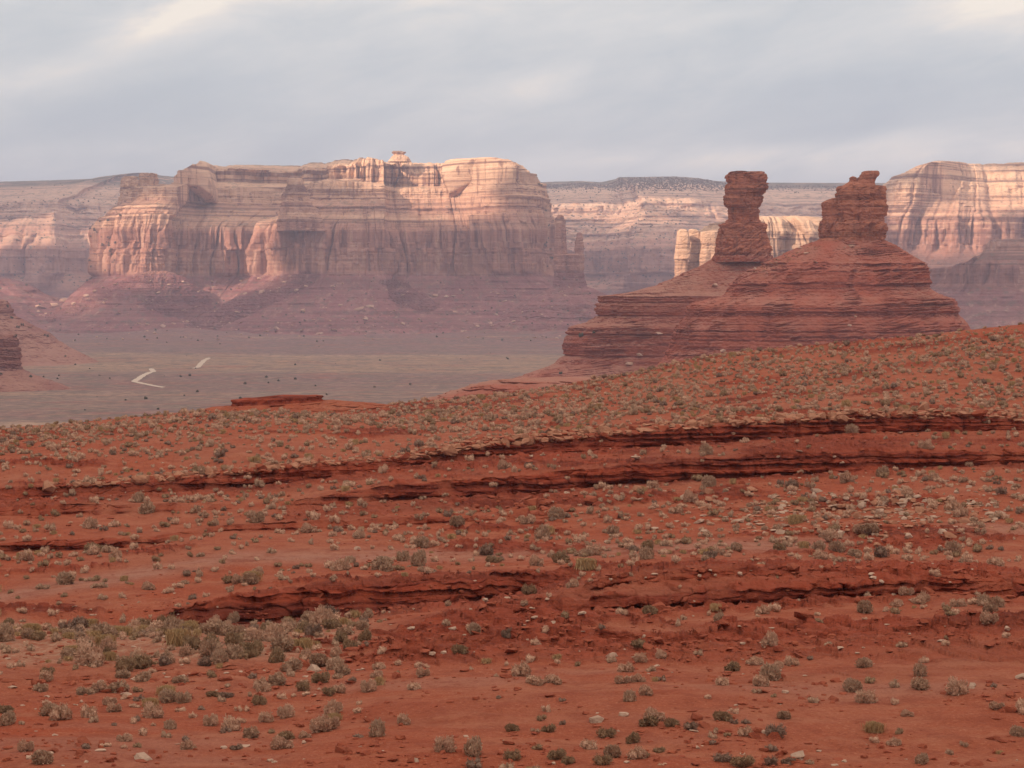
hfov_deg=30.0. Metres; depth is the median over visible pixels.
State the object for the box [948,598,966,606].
shrub
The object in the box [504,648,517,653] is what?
rock
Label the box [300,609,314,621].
shrub
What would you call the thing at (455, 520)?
shrub
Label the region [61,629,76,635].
shrub
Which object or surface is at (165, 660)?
shrub
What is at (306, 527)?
shrub
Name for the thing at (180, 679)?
shrub
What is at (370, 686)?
shrub
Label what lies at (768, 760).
shrub
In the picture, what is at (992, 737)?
rock
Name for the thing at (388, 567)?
shrub
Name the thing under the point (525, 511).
rock
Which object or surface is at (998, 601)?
shrub
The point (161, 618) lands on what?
shrub
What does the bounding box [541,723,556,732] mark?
shrub
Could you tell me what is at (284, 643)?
shrub
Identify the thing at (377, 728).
shrub
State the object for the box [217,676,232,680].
rock
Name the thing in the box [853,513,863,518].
rock
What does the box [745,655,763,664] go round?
shrub
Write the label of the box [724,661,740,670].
shrub
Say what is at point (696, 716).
rock
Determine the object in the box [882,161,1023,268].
mesa
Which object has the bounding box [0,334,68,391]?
rock butte
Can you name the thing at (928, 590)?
rock
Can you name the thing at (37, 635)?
shrub
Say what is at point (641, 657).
shrub
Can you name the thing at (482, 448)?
rock
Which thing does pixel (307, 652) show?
shrub
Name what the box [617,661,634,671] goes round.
shrub
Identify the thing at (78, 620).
shrub
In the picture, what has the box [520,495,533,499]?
rock
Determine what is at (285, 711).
shrub
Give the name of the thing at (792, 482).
shrub
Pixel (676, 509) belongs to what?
shrub
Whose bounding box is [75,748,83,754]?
rock
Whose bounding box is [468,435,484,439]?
rock
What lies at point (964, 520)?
rock
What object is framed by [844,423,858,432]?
shrub
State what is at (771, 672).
shrub
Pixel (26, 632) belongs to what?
shrub
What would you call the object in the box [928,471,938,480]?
shrub
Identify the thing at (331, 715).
grass clump
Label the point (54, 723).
rock
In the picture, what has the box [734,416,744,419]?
rock
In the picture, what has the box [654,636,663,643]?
rock
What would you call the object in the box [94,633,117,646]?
grass clump
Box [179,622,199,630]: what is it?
grass clump
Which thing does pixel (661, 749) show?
shrub
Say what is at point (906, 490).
shrub
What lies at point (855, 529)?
shrub
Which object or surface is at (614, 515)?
rock
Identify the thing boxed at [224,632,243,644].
shrub
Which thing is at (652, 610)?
shrub
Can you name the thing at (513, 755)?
shrub
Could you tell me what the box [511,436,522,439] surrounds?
rock
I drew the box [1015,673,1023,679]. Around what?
rock
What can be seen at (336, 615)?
shrub
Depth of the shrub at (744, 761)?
60.20 m
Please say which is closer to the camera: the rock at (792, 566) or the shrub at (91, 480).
the rock at (792, 566)
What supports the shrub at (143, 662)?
on the ground
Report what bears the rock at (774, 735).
on the ground
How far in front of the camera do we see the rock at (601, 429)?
207.78 m
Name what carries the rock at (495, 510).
on the ground
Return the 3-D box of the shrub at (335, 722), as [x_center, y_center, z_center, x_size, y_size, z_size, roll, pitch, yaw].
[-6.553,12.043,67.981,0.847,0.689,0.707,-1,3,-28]
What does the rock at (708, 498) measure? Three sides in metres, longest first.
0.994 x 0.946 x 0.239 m
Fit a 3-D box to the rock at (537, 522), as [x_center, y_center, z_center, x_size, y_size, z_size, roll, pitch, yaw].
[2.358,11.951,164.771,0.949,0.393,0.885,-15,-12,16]
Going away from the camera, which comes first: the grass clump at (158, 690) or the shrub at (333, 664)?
the grass clump at (158, 690)
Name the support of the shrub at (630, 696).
on the ground
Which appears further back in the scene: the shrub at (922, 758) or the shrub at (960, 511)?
the shrub at (960, 511)
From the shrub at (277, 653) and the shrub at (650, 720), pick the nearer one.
the shrub at (650, 720)
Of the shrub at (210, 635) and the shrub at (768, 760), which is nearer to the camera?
the shrub at (768, 760)
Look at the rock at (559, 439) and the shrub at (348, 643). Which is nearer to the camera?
the shrub at (348, 643)
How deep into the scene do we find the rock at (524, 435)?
203.53 m
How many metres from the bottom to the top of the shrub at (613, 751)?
0.505 m
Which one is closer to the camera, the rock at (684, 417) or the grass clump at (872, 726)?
the grass clump at (872, 726)
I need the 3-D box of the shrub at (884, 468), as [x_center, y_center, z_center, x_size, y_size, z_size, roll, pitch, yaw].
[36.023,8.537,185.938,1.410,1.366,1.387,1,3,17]
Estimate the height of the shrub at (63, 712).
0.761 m
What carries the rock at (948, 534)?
on the ground
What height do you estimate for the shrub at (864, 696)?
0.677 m
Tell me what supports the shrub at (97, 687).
on the ground
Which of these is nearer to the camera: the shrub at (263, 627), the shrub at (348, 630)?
the shrub at (348, 630)
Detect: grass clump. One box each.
[22,622,41,630]
[60,632,75,638]
[61,644,78,651]
[86,619,98,626]
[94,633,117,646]
[103,651,117,660]
[114,625,132,636]
[141,697,158,707]
[155,684,175,694]
[162,628,193,646]
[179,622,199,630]
[181,620,198,624]
[240,570,263,580]
[293,637,313,649]
[325,713,342,719]
[574,557,596,570]
[784,514,804,524]
[860,720,886,733]
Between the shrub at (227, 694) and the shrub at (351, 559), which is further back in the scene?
the shrub at (351, 559)
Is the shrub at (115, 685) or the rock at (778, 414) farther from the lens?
the rock at (778, 414)
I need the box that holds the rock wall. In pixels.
[699,215,822,257]
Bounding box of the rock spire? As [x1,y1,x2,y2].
[470,215,606,331]
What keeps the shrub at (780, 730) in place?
on the ground
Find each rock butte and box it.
[0,299,99,365]
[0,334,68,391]
[512,171,772,378]
[655,171,970,366]
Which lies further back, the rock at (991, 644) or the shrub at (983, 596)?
the shrub at (983, 596)
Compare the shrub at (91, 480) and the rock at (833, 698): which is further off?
the shrub at (91, 480)
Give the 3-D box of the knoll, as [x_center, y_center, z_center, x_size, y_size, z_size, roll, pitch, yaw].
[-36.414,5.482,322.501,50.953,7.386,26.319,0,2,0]
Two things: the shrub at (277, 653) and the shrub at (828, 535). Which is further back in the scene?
the shrub at (828, 535)
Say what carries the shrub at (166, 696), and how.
on the ground
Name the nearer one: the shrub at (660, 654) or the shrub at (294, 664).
the shrub at (660, 654)
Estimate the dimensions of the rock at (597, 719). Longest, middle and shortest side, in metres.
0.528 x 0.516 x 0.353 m
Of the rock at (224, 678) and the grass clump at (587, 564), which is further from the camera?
the grass clump at (587, 564)
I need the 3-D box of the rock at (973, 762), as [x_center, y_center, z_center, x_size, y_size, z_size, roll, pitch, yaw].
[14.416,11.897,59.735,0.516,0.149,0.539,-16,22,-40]
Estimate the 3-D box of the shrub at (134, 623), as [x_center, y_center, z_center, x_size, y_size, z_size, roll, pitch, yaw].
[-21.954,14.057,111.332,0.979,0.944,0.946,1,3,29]
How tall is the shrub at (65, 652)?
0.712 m
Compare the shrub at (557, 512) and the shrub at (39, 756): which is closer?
the shrub at (39, 756)
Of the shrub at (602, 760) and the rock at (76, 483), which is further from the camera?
the rock at (76, 483)
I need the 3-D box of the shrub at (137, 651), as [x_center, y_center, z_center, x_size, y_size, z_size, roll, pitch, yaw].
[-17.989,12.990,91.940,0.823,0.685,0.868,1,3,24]
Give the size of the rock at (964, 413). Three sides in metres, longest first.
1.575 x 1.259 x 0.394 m
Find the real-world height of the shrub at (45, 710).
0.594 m
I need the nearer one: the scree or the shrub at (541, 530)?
the shrub at (541, 530)
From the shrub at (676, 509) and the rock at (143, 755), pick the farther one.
the shrub at (676, 509)
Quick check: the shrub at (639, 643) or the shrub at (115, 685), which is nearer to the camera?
the shrub at (115, 685)
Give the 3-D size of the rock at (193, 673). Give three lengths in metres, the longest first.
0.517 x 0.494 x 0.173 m
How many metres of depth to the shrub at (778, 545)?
143.48 m
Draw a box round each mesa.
[44,151,554,335]
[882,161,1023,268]
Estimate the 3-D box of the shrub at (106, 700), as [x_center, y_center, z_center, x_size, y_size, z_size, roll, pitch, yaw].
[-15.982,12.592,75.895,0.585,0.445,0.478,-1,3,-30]
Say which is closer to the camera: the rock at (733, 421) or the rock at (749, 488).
the rock at (749, 488)
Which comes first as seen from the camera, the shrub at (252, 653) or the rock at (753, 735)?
the rock at (753, 735)
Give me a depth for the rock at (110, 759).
61.20 m
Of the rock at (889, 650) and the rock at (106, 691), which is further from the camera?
the rock at (889, 650)
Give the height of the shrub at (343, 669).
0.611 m
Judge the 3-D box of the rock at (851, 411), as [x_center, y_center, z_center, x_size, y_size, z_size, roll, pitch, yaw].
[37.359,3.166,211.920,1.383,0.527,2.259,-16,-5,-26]
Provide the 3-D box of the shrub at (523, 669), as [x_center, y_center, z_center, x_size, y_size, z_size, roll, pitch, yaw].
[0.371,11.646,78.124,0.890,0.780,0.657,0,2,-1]
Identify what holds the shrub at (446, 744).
on the ground
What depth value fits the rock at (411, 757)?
60.46 m
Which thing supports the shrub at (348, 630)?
on the ground
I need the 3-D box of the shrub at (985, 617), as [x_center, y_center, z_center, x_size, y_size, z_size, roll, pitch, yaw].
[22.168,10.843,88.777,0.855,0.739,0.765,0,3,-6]
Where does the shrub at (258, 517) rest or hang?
on the ground
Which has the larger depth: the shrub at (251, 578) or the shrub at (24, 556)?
the shrub at (24, 556)
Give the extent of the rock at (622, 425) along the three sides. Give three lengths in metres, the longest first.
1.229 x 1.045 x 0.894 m
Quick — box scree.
[595,245,890,367]
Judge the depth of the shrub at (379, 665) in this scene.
82.70 m
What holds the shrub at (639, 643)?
on the ground
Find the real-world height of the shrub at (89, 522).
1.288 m
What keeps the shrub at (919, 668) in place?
on the ground
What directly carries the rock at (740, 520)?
on the ground
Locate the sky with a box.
[0,0,1023,182]
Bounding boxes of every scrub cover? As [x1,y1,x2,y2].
[0,322,1023,764]
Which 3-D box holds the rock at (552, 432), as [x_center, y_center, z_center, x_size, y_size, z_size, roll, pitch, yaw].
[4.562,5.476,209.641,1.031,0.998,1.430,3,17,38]
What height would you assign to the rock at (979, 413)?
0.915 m
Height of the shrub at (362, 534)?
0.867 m
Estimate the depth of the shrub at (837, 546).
139.51 m
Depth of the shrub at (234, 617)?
116.62 m
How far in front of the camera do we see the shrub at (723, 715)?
67.18 m
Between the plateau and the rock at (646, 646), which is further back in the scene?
the plateau
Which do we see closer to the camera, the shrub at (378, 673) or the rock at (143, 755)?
the rock at (143, 755)
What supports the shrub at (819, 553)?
on the ground
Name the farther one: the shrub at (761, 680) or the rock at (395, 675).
the rock at (395, 675)
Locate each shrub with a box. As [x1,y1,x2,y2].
[0,623,15,641]
[0,705,14,713]
[0,710,16,725]
[2,617,14,625]
[17,739,34,751]
[18,550,34,560]
[20,627,33,638]
[29,630,46,639]
[30,749,53,764]
[32,683,48,691]
[38,702,59,715]
[39,670,53,681]
[40,665,55,673]
[48,702,73,720]
[56,571,75,584]
[58,621,72,628]
[60,647,76,658]
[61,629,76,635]
[69,615,88,627]
[73,638,105,665]
[74,630,85,639]
[76,634,95,645]
[76,686,94,694]
[80,703,97,717]
[81,516,98,528]
[82,475,96,483]
[83,542,102,551]
[87,543,99,554]
[88,621,109,635]
[91,679,109,692]
[99,625,117,636]
[100,635,116,649]
[102,696,117,704]
[103,646,110,652]
[106,701,122,711]
[108,548,122,558]
[109,679,129,692]
[114,656,136,670]
[114,669,131,678]
[116,733,132,741]
[130,616,140,629]
[130,647,143,658]
[131,490,144,502]
[133,652,153,668]
[133,670,151,681]
[138,500,154,513]
[138,617,152,624]
[141,580,155,589]
[141,701,163,717]
[150,619,166,627]
[157,612,178,621]
[158,655,172,665]
[158,688,175,703]
[159,627,167,635]
[161,653,175,662]
[163,616,183,627]
[163,719,176,729]
[171,675,189,682]
[175,691,191,703]
[179,643,195,656]
[179,739,196,749]
[181,632,200,649]
[192,464,204,471]
[196,655,211,665]
[198,623,205,632]
[198,638,223,657]
[202,619,231,635]
[203,631,219,642]
[203,713,218,725]
[205,691,219,696]
[209,614,218,620]
[210,648,228,663]
[219,691,233,697]
[221,574,240,582]
[221,713,241,730]
[223,643,244,658]
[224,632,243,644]
[227,611,239,622]
[230,624,244,633]
[230,743,243,749]
[231,573,241,584]
[238,638,263,654]
[241,572,258,584]
[242,725,259,737]
[244,648,258,658]
[246,629,261,640]
[249,511,264,522]
[251,694,266,704]
[252,566,263,572]
[252,676,266,687]
[255,682,271,691]
[258,710,273,721]
[259,622,274,630]
[260,622,285,640]
[267,672,285,685]
[268,645,284,662]
[269,734,293,749]
[270,634,293,651]
[276,623,285,634]
[277,702,294,718]
[278,730,294,739]
[279,658,302,671]
[280,620,293,631]
[281,618,297,629]
[295,619,310,631]
[295,678,310,690]
[298,731,311,738]
[300,522,317,532]
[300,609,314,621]
[301,648,312,658]
[304,623,322,635]
[309,604,333,624]
[309,653,329,666]
[309,717,332,732]
[310,670,330,682]
[318,714,340,728]
[320,605,338,613]
[321,617,339,628]
[321,687,335,695]
[323,698,343,714]
[325,657,344,669]
[330,558,350,570]
[330,646,342,656]
[332,683,345,692]
[333,611,340,619]
[334,629,348,641]
[334,664,350,675]
[336,625,351,634]
[342,638,357,648]
[343,555,355,562]
[352,530,365,538]
[355,620,369,629]
[357,628,371,641]
[360,678,376,692]
[362,609,373,617]
[367,717,385,737]
[369,669,382,677]
[370,556,388,569]
[371,661,385,669]
[378,562,394,571]
[396,550,409,560]
[397,712,410,724]
[407,682,420,689]
[410,548,426,565]
[414,535,429,547]
[416,667,429,676]
[433,734,456,752]
[449,515,464,526]
[451,643,468,653]
[463,735,482,756]
[467,622,480,634]
[477,543,493,554]
[485,555,500,562]
[497,459,511,469]
[501,627,511,638]
[503,748,520,760]
[504,722,519,731]
[511,660,531,676]
[519,514,535,524]
[521,583,536,594]
[525,675,543,685]
[528,553,543,566]
[533,523,550,538]
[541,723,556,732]
[543,674,561,684]
[547,506,565,518]
[547,748,566,759]
[551,551,570,562]
[561,754,574,764]
[565,577,578,587]
[578,548,593,556]
[579,739,597,749]
[586,544,602,554]
[592,753,613,764]
[596,727,616,737]
[603,744,621,757]
[606,525,619,533]
[614,675,630,683]
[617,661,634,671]
[623,688,636,701]
[626,730,640,743]
[626,744,647,759]
[630,637,644,647]
[631,673,645,681]
[633,652,647,662]
[638,545,654,559]
[638,684,652,695]
[638,714,658,726]
[640,539,653,549]
[642,604,657,614]
[643,707,665,720]
[646,480,659,487]
[653,746,665,752]
[655,648,667,658]
[663,717,680,726]
[668,505,683,513]
[682,488,698,501]
[683,721,698,729]
[698,443,713,454]
[701,474,716,486]
[703,550,717,557]
[712,709,733,721]
[713,612,723,621]
[713,752,732,762]
[715,676,728,685]
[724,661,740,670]
[730,542,742,550]
[730,754,755,767]
[736,724,752,736]
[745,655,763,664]
[752,674,769,686]
[754,604,770,613]
[758,662,781,680]
[761,630,777,647]
[763,755,778,765]
[765,723,786,737]
[773,541,786,549]
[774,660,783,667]
[776,710,791,719]
[780,757,796,764]
[783,655,799,665]
[784,478,798,487]
[810,540,825,550]
[813,548,828,559]
[820,528,838,541]
[827,540,847,551]
[839,470,854,483]
[842,677,862,692]
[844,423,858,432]
[847,548,861,555]
[851,523,862,533]
[854,656,874,667]
[854,688,877,702]
[856,600,873,613]
[859,523,880,534]
[873,544,889,556]
[875,465,889,476]
[886,737,901,745]
[889,598,902,606]
[898,586,914,594]
[900,709,914,716]
[901,486,913,495]
[910,676,929,689]
[911,595,925,603]
[913,661,927,676]
[914,752,928,764]
[916,590,929,601]
[917,439,932,448]
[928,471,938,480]
[943,498,960,510]
[944,540,963,552]
[945,676,969,695]
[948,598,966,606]
[952,504,968,516]
[976,594,991,605]
[980,611,998,623]
[982,604,998,612]
[986,556,1004,565]
[989,701,1005,709]
[990,596,1004,607]
[1009,724,1023,736]
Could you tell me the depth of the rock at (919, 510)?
163.79 m
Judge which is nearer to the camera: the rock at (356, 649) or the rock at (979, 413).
the rock at (356, 649)
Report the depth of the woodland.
8158.60 m
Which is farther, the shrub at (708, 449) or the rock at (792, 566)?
the shrub at (708, 449)
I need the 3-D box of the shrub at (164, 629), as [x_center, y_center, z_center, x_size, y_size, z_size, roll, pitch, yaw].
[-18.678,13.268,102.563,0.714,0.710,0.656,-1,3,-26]
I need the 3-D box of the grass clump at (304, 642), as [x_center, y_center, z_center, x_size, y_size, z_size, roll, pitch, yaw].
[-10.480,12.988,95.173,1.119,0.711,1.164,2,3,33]
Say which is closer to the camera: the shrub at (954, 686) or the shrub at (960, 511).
the shrub at (954, 686)
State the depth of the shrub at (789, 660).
80.79 m
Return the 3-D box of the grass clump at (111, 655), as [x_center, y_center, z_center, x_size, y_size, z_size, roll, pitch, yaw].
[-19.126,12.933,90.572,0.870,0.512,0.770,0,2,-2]
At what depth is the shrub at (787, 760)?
60.56 m
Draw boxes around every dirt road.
[132,368,162,387]
[194,358,209,367]
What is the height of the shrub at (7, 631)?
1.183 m
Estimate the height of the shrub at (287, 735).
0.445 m
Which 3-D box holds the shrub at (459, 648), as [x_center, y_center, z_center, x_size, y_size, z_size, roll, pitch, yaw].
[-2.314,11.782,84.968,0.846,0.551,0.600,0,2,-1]
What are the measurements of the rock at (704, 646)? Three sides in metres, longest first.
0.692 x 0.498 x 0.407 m
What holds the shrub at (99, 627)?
on the ground
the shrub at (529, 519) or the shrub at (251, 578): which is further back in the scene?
the shrub at (529, 519)
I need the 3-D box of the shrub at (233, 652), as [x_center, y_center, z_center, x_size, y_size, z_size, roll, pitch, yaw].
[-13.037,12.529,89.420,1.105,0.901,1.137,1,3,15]
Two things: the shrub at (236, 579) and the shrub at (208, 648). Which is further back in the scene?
the shrub at (236, 579)
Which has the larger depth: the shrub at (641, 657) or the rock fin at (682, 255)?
the rock fin at (682, 255)
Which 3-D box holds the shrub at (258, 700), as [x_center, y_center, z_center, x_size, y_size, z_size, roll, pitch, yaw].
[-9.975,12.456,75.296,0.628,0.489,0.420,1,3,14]
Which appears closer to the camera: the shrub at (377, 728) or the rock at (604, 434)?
the shrub at (377, 728)
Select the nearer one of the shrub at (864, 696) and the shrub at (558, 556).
the shrub at (864, 696)
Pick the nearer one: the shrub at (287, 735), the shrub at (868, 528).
the shrub at (287, 735)
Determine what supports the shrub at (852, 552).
on the ground
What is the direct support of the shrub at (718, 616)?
on the ground
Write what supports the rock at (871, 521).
on the ground
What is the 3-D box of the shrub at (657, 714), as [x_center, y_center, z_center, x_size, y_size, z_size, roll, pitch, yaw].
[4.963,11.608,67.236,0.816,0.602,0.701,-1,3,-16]
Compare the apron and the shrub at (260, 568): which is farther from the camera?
the apron
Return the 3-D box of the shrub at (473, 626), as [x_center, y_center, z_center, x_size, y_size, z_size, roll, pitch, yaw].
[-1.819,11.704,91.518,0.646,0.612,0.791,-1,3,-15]
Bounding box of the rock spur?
[929,238,1023,329]
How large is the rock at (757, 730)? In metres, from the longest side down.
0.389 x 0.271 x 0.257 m
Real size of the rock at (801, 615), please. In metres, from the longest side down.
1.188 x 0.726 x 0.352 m
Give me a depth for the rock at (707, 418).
214.28 m
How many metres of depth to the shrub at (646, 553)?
132.88 m
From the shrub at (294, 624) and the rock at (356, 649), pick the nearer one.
the rock at (356, 649)
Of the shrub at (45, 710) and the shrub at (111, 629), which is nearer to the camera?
the shrub at (45, 710)
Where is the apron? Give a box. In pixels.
[417,377,596,401]
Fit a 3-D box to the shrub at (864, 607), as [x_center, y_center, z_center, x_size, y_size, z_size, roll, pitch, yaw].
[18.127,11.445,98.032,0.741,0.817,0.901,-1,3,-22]
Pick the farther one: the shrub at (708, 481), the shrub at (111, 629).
the shrub at (708, 481)
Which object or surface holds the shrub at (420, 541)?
on the ground
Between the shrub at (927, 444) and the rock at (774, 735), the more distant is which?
the shrub at (927, 444)
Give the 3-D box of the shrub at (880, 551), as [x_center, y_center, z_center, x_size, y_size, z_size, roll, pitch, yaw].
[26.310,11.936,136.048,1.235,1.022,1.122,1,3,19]
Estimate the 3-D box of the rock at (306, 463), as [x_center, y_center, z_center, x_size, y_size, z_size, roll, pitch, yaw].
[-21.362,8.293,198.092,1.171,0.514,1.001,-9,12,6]
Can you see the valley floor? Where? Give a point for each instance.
(433, 365)
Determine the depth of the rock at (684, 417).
220.32 m
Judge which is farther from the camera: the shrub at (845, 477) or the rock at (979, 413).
the rock at (979, 413)
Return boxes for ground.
[0,324,1023,767]
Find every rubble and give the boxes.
[0,408,1023,767]
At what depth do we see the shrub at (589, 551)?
141.71 m
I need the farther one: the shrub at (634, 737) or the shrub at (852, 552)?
the shrub at (852, 552)
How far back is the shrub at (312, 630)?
101.92 m
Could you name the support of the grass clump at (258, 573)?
on the ground
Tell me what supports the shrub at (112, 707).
on the ground
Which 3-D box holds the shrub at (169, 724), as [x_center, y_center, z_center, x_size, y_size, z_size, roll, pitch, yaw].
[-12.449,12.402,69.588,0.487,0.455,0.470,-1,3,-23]
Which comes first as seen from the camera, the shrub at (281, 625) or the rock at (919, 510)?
the shrub at (281, 625)
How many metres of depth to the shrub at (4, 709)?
72.69 m
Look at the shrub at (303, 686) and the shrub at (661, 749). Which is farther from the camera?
the shrub at (303, 686)
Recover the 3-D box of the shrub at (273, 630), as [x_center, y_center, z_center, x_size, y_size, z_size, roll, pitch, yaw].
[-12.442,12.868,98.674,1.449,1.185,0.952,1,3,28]
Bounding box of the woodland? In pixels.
[0,176,954,409]
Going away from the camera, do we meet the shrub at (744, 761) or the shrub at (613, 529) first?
the shrub at (744, 761)
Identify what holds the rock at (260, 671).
on the ground
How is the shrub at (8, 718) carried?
on the ground
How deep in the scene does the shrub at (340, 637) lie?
96.50 m
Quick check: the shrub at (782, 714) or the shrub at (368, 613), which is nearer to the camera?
the shrub at (782, 714)
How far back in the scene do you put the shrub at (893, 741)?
63.76 m
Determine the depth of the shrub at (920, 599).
101.15 m
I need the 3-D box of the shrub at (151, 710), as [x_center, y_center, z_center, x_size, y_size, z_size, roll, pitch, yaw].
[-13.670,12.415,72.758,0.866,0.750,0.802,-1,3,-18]
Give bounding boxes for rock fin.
[674,229,690,276]
[687,229,699,270]
[698,230,717,266]
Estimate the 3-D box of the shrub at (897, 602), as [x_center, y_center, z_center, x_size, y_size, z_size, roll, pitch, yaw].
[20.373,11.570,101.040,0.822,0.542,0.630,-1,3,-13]
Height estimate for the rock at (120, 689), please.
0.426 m
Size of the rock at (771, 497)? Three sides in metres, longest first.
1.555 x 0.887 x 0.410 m
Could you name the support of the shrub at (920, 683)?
on the ground
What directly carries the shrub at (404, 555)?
on the ground
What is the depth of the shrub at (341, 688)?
76.29 m
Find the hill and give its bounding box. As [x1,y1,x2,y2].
[0,277,62,331]
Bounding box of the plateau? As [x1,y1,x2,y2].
[0,173,884,297]
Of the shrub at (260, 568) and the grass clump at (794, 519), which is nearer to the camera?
the shrub at (260, 568)
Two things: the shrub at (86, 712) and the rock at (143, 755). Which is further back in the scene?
the shrub at (86, 712)
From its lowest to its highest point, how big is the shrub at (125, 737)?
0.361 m
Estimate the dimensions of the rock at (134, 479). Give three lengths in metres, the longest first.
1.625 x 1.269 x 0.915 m
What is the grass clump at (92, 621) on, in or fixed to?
on the ground
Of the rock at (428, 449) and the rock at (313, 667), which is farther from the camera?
the rock at (428, 449)
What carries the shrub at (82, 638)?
on the ground
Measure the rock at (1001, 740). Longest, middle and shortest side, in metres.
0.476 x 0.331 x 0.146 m
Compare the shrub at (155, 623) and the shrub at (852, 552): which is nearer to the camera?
the shrub at (155, 623)
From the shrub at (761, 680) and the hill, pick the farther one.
the hill
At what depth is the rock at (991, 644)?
83.02 m
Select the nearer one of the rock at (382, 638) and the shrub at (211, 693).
the shrub at (211, 693)
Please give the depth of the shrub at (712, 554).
135.85 m
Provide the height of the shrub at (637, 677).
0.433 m
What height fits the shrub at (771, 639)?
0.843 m
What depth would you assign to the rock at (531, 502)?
172.67 m
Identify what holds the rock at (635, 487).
on the ground
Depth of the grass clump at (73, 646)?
93.38 m
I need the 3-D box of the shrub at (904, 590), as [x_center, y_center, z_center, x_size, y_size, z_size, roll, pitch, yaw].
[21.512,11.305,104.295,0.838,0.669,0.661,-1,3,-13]
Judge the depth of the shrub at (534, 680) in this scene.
75.28 m
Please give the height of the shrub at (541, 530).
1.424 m
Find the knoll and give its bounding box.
[204,395,395,412]
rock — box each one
[31,680,41,685]
[42,480,55,492]
[47,747,58,752]
[50,721,58,726]
[72,481,80,487]
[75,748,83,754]
[77,736,91,744]
[99,689,111,692]
[106,757,114,761]
[114,687,127,692]
[131,476,142,484]
[134,752,152,760]
[135,759,146,762]
[136,474,147,484]
[154,667,166,671]
[166,475,173,481]
[174,475,181,480]
[187,671,199,676]
[204,465,213,474]
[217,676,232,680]
[231,467,240,473]
[245,468,254,473]
[253,669,266,673]
[256,463,266,469]
[271,464,280,469]
[291,463,298,468]
[294,458,306,462]
[299,658,309,666]
[301,461,310,465]
[307,664,321,671]
[335,746,351,752]
[342,647,358,651]
[363,717,374,721]
[369,739,378,746]
[379,635,386,640]
[391,671,400,678]
[400,452,412,459]
[407,754,415,762]
[414,453,430,459]
[420,447,436,452]
[441,446,455,455]
[442,448,457,453]
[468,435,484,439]
[469,445,485,449]
[479,603,486,608]
[490,508,498,512]
[499,673,511,678]
[502,741,514,744]
[504,436,514,441]
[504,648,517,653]
[508,507,530,518]
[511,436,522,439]
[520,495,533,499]
[521,433,528,438]
[521,438,530,444]
[523,497,537,507]
[530,510,539,515]
[533,521,544,524]
[538,500,548,505]
[547,429,558,434]
[554,437,564,440]
[555,504,569,511]
[561,504,571,511]
[574,746,583,751]
[584,495,596,503]
[589,715,603,722]
[598,426,612,434]
[600,432,610,437]
[600,511,617,519]
[619,423,626,427]
[628,424,638,429]
[631,485,641,490]
[636,428,650,432]
[643,642,653,649]
[651,602,665,610]
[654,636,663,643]
[675,424,684,433]
[680,416,688,420]
[685,420,697,426]
[691,712,702,720]
[694,519,704,523]
[695,642,709,650]
[697,722,710,727]
[701,488,713,493]
[704,416,712,421]
[705,496,712,500]
[715,620,729,626]
[729,420,738,426]
[732,519,743,522]
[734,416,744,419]
[746,486,756,491]
[748,732,761,739]
[752,727,762,732]
[759,748,769,751]
[767,732,781,739]
[768,495,779,498]
[774,412,787,419]
[787,562,799,570]
[790,750,804,758]
[794,611,814,619]
[794,652,804,657]
[810,415,820,419]
[810,488,821,492]
[816,412,825,419]
[828,695,838,701]
[836,415,848,422]
[846,408,857,414]
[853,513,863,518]
[855,503,865,508]
[858,519,874,523]
[875,509,883,513]
[885,648,896,652]
[891,412,901,418]
[915,507,926,512]
[917,402,928,409]
[922,586,934,593]
[942,531,956,537]
[958,411,970,415]
[958,518,970,522]
[963,759,983,766]
[968,608,977,613]
[971,409,988,416]
[984,641,995,646]
[985,735,999,739]
[995,738,1007,742]
[1001,706,1016,712]
[1005,691,1015,697]
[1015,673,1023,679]
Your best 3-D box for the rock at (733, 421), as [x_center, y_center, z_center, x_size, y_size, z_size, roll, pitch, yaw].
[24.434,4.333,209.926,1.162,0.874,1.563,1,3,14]
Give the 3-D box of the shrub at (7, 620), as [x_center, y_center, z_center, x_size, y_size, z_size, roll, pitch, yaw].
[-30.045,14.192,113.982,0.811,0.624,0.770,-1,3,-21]
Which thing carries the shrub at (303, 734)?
on the ground
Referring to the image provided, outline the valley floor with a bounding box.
[0,328,567,427]
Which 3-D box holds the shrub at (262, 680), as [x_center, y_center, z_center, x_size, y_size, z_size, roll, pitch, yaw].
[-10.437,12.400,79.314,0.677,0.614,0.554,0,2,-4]
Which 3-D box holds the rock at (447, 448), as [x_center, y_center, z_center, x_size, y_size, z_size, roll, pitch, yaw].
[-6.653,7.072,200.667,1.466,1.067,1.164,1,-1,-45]
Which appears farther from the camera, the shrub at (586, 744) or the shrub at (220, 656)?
the shrub at (220, 656)
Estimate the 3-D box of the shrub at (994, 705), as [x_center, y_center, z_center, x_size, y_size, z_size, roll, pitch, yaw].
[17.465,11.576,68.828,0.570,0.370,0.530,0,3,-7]
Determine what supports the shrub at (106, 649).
on the ground
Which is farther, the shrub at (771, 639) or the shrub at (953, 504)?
the shrub at (953, 504)
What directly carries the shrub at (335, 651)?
on the ground
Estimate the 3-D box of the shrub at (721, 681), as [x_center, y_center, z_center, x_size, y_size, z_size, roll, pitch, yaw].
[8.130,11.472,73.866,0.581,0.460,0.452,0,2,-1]

